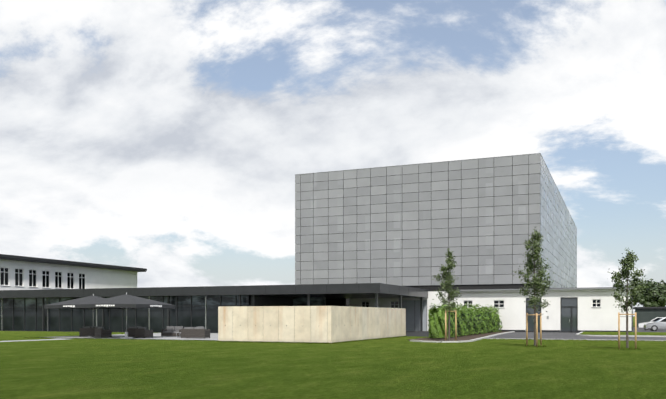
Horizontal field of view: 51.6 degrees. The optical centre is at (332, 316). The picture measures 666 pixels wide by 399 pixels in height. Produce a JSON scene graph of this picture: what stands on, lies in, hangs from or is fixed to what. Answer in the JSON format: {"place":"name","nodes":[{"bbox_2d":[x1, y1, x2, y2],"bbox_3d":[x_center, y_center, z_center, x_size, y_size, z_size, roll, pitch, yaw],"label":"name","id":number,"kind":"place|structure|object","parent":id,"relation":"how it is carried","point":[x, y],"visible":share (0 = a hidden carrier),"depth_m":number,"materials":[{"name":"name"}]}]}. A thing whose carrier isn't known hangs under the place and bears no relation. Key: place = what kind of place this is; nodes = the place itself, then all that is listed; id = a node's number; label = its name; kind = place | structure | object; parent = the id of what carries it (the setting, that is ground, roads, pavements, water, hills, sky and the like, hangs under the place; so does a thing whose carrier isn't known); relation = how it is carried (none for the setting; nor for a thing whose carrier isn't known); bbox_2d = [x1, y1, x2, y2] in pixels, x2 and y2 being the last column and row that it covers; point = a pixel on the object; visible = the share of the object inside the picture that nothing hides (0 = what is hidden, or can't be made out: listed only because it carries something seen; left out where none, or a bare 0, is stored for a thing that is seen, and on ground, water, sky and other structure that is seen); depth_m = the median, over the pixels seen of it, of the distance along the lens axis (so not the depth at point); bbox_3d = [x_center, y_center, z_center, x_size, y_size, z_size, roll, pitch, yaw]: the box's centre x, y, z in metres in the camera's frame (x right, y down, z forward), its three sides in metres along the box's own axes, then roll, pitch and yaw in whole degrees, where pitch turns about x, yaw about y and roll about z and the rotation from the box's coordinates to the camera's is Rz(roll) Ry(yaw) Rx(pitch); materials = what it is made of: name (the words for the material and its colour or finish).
{"place":"outdoors","nodes":[
{"label":"outdoors","id":0,"kind":"place"},
{"bbox_2d":[0,337,74,341],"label":"garden path","id":1,"kind":"structure","parent":0,"point":[57,338],"depth_m":47.11,"materials":[{"name":"grey concrete"}]},
{"bbox_2d":[0,254,146,289],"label":"building","id":2,"kind":"structure","parent":0,"point":[24,273],"depth_m":85.86,"materials":[{"name":"white plaster"},{"name":"glass"},{"name":"dark metal"}]},
{"bbox_2d":[0,317,665,398],"bbox_3d":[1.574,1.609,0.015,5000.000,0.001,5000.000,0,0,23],"label":"lawn ground","id":3,"kind":"structure","parent":0,"point":[399,368],"depth_m":20.72,"materials":[{"name":"green plant"}]},
{"bbox_2d":[32,331,428,340],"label":"terrace paving","id":4,"kind":"structure","parent":3,"relation":"on","point":[213,336],"depth_m":54.02,"materials":[{"name":"grey concrete"}]},
{"bbox_2d":[44,294,139,336],"bbox_3d":[-18.627,-0.056,53.486,5.014,3.320,5.014,0,0,19],"label":"parasol","id":5,"kind":"object","parent":4,"relation":"on","point":[70,304],"visible":0.46,"depth_m":52.02,"materials":[{"name":"fabric"}]},
{"bbox_2d":[79,326,104,336],"bbox_3d":[-18.719,1.203,53.525,1.700,0.800,0.850,0,0,3],"label":"lounge sofa","id":6,"kind":"object","parent":4,"relation":"on","point":[84,331],"visible":0.56,"depth_m":53.12,"materials":[{"name":"wicker"}]},
{"bbox_2d":[95,327,111,337],"bbox_3d":[-17.242,1.203,51.610,1.000,0.800,0.850,0,0,43],"label":"lounge chair","id":7,"kind":"object","parent":4,"relation":"on","point":[101,332],"visible":1,"depth_m":51.27,"materials":[{"name":"wicker"}]},
{"bbox_2d":[75,293,174,337],"bbox_3d":[-15.087,-0.056,50.279,5.014,3.320,5.014,0,0,19],"label":"parasol","id":8,"kind":"object","parent":4,"relation":"on","point":[126,301],"visible":0.98,"depth_m":48.67,"materials":[{"name":"fabric"}]},
{"bbox_2d":[125,327,137,337],"bbox_3d":[-14.973,1.203,51.856,1.000,0.800,0.850,0,0,13],"label":"lounge chair","id":9,"kind":"object","parent":4,"relation":"on","point":[131,331],"visible":0.5,"depth_m":51.46,"materials":[{"name":"wicker"}]},
{"bbox_2d":[135,327,152,337],"bbox_3d":[-13.964,1.203,50.895,1.000,0.800,0.850,0,0,33],"label":"lounge chair","id":10,"kind":"object","parent":4,"relation":"on","point":[141,332],"visible":1,"depth_m":50.59,"materials":[{"name":"wicker"}]},
{"bbox_2d":[161,326,183,336],"bbox_3d":[-12.334,1.203,53.249,1.700,0.800,0.850,0,0,18],"label":"lounge sofa","id":11,"kind":"object","parent":4,"relation":"on","point":[170,330],"visible":0.69,"depth_m":53.06,"materials":[{"name":"wicker"}]},
{"bbox_2d":[0,295,345,332],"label":"glass facade","id":12,"kind":"structure","parent":4,"relation":"on","point":[20,314],"depth_m":69.96,"materials":[{"name":"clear glass"}]},
{"bbox_2d":[181,327,209,338],"bbox_3d":[-9.880,1.203,49.520,1.900,0.800,0.850,0,0,18],"label":"lounge sofa","id":13,"kind":"object","parent":4,"relation":"on","point":[195,332],"visible":1,"depth_m":49.15,"materials":[{"name":"wicker"}]},
{"bbox_2d":[0,283,431,330],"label":"flat roof","id":14,"kind":"structure","parent":4,"relation":"on","point":[376,291],"depth_m":65.33,"materials":[{"name":"metal"}]},
{"bbox_2d":[218,306,405,343],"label":"wall","id":15,"kind":"structure","parent":3,"relation":"on","point":[322,324],"depth_m":41.62,"materials":[{"name":"beige concrete"}]},
{"bbox_2d":[24,336,665,349],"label":"lawn edge tufts","id":16,"kind":"object","parent":3,"relation":"on","point":[621,348],"visible":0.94,"depth_m":43.35,"materials":[{"name":"green plant"}]},
{"bbox_2d":[296,157,548,305],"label":"joint","id":17,"kind":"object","parent":3,"relation":"on","point":[484,286],"visible":0.06,"depth_m":85.43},
{"bbox_2d":[432,248,460,340],"bbox_3d":[7.209,-1.344,43.180,1.990,5.907,2.304,0,0,-32],"label":"young tree","id":18,"kind":"object","parent":3,"relation":"on","point":[446,285],"visible":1,"depth_m":43.00,"materials":[{"name":"green plant"}]},
{"bbox_2d":[408,331,514,342],"bbox_3d":[11.591,1.564,55.794,4.420,0.090,29.920,0,0,23],"label":"kerb","id":19,"kind":"object","parent":3,"relation":"on","point":[472,337],"visible":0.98,"depth_m":47.79,"materials":[{"name":"concrete"}]},
{"bbox_2d":[445,310,456,340],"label":"young tree stakes","id":20,"kind":"object","parent":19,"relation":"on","point":[446,325],"visible":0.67,"depth_m":43.02,"materials":[{"name":"brown wood"}]},
{"bbox_2d":[513,227,553,345],"bbox_3d":[10.484,-1.565,35.799,2.112,6.349,1.980,0,0,23],"label":"young tree","id":21,"kind":"object","parent":3,"relation":"on","point":[537,283],"visible":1,"depth_m":35.69,"materials":[{"name":"green plant"}]},
{"bbox_2d":[526,313,541,346],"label":"young tree stakes","id":22,"kind":"object","parent":3,"relation":"on","point":[536,314],"visible":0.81,"depth_m":35.90,"materials":[{"name":"brown wood"}]},
{"bbox_2d":[486,338,663,340],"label":"lawn kerb","id":23,"kind":"structure","parent":3,"relation":"on","point":[574,339],"depth_m":45.56,"materials":[{"name":"concrete"}]},
{"bbox_2d":[618,312,636,348],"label":"young tree stakes","id":24,"kind":"object","parent":3,"relation":"on","point":[619,314],"visible":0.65,"depth_m":32.79,"materials":[{"name":"brown wood"}]},
{"bbox_2d":[608,248,647,347],"bbox_3d":[14.144,-0.842,32.978,1.372,4.903,1.955,0,0,-32],"label":"young tree","id":25,"kind":"object","parent":3,"relation":"on","point":[628,264],"visible":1,"depth_m":32.89,"materials":[{"name":"green plant"}]},
{"bbox_2d":[633,307,665,326],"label":"shed","id":26,"kind":"structure","parent":3,"relation":"on","point":[646,314],"depth_m":98.80,"materials":[{"name":"grey metal"}]},
{"bbox_2d":[637,278,665,306],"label":"tree","id":27,"kind":"object","parent":3,"relation":"on","point":[654,296],"visible":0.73,"depth_m":142.57,"materials":[{"name":"green plant"}]},
{"bbox_2d":[645,279,665,306],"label":"tree","id":28,"kind":"object","parent":3,"relation":"on","point":[663,285],"visible":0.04,"depth_m":157.01,"materials":[{"name":"green plant"}]},
{"bbox_2d":[0,0,665,315],"label":"sky","id":29,"kind":"structure","parent":0,"point":[170,139],"materials":[{"name":"white"}]},
{"bbox_2d":[295,153,576,287],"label":"cube tower panels","id":30,"kind":"object","parent":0,"point":[556,227],"visible":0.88,"depth_m":87.66,"materials":[{"name":"grey metal"}]},
{"bbox_2d":[428,302,502,337],"bbox_3d":[11.740,0.203,58.398,1.747,2.705,24.485,0,0,23],"label":"laurel hedge","id":31,"kind":"object","parent":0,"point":[478,320],"visible":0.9,"depth_m":53.78,"materials":[{"name":"green plant"}]},
{"bbox_2d":[489,327,665,339],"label":"asphalt road","id":32,"kind":"structure","parent":0,"point":[557,335],"depth_m":54.02,"materials":[{"name":"grey asphalt"}]},
{"bbox_2d":[349,287,632,332],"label":"white annex building","id":33,"kind":"structure","parent":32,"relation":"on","point":[579,310],"depth_m":68.14,"materials":[{"name":"white plaster"},{"name":"glass"},{"name":"metal"}]},
{"bbox_2d":[575,332,665,336],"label":"island grass","id":34,"kind":"structure","parent":32,"relation":"on","point":[641,334],"depth_m":55.36,"materials":[{"name":"plant"}]},
{"bbox_2d":[638,317,662,329],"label":"white parked car","id":35,"kind":"object","parent":32,"relation":"on","point":[641,325],"visible":0.42,"depth_m":78.07,"materials":[{"name":"white paint"}]},
{"bbox_2d":[644,317,665,330],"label":"car","id":36,"kind":"object","parent":32,"relation":"on","point":[656,325],"visible":1,"depth_m":72.70,"materials":[{"name":"grey paint"}]}
]}

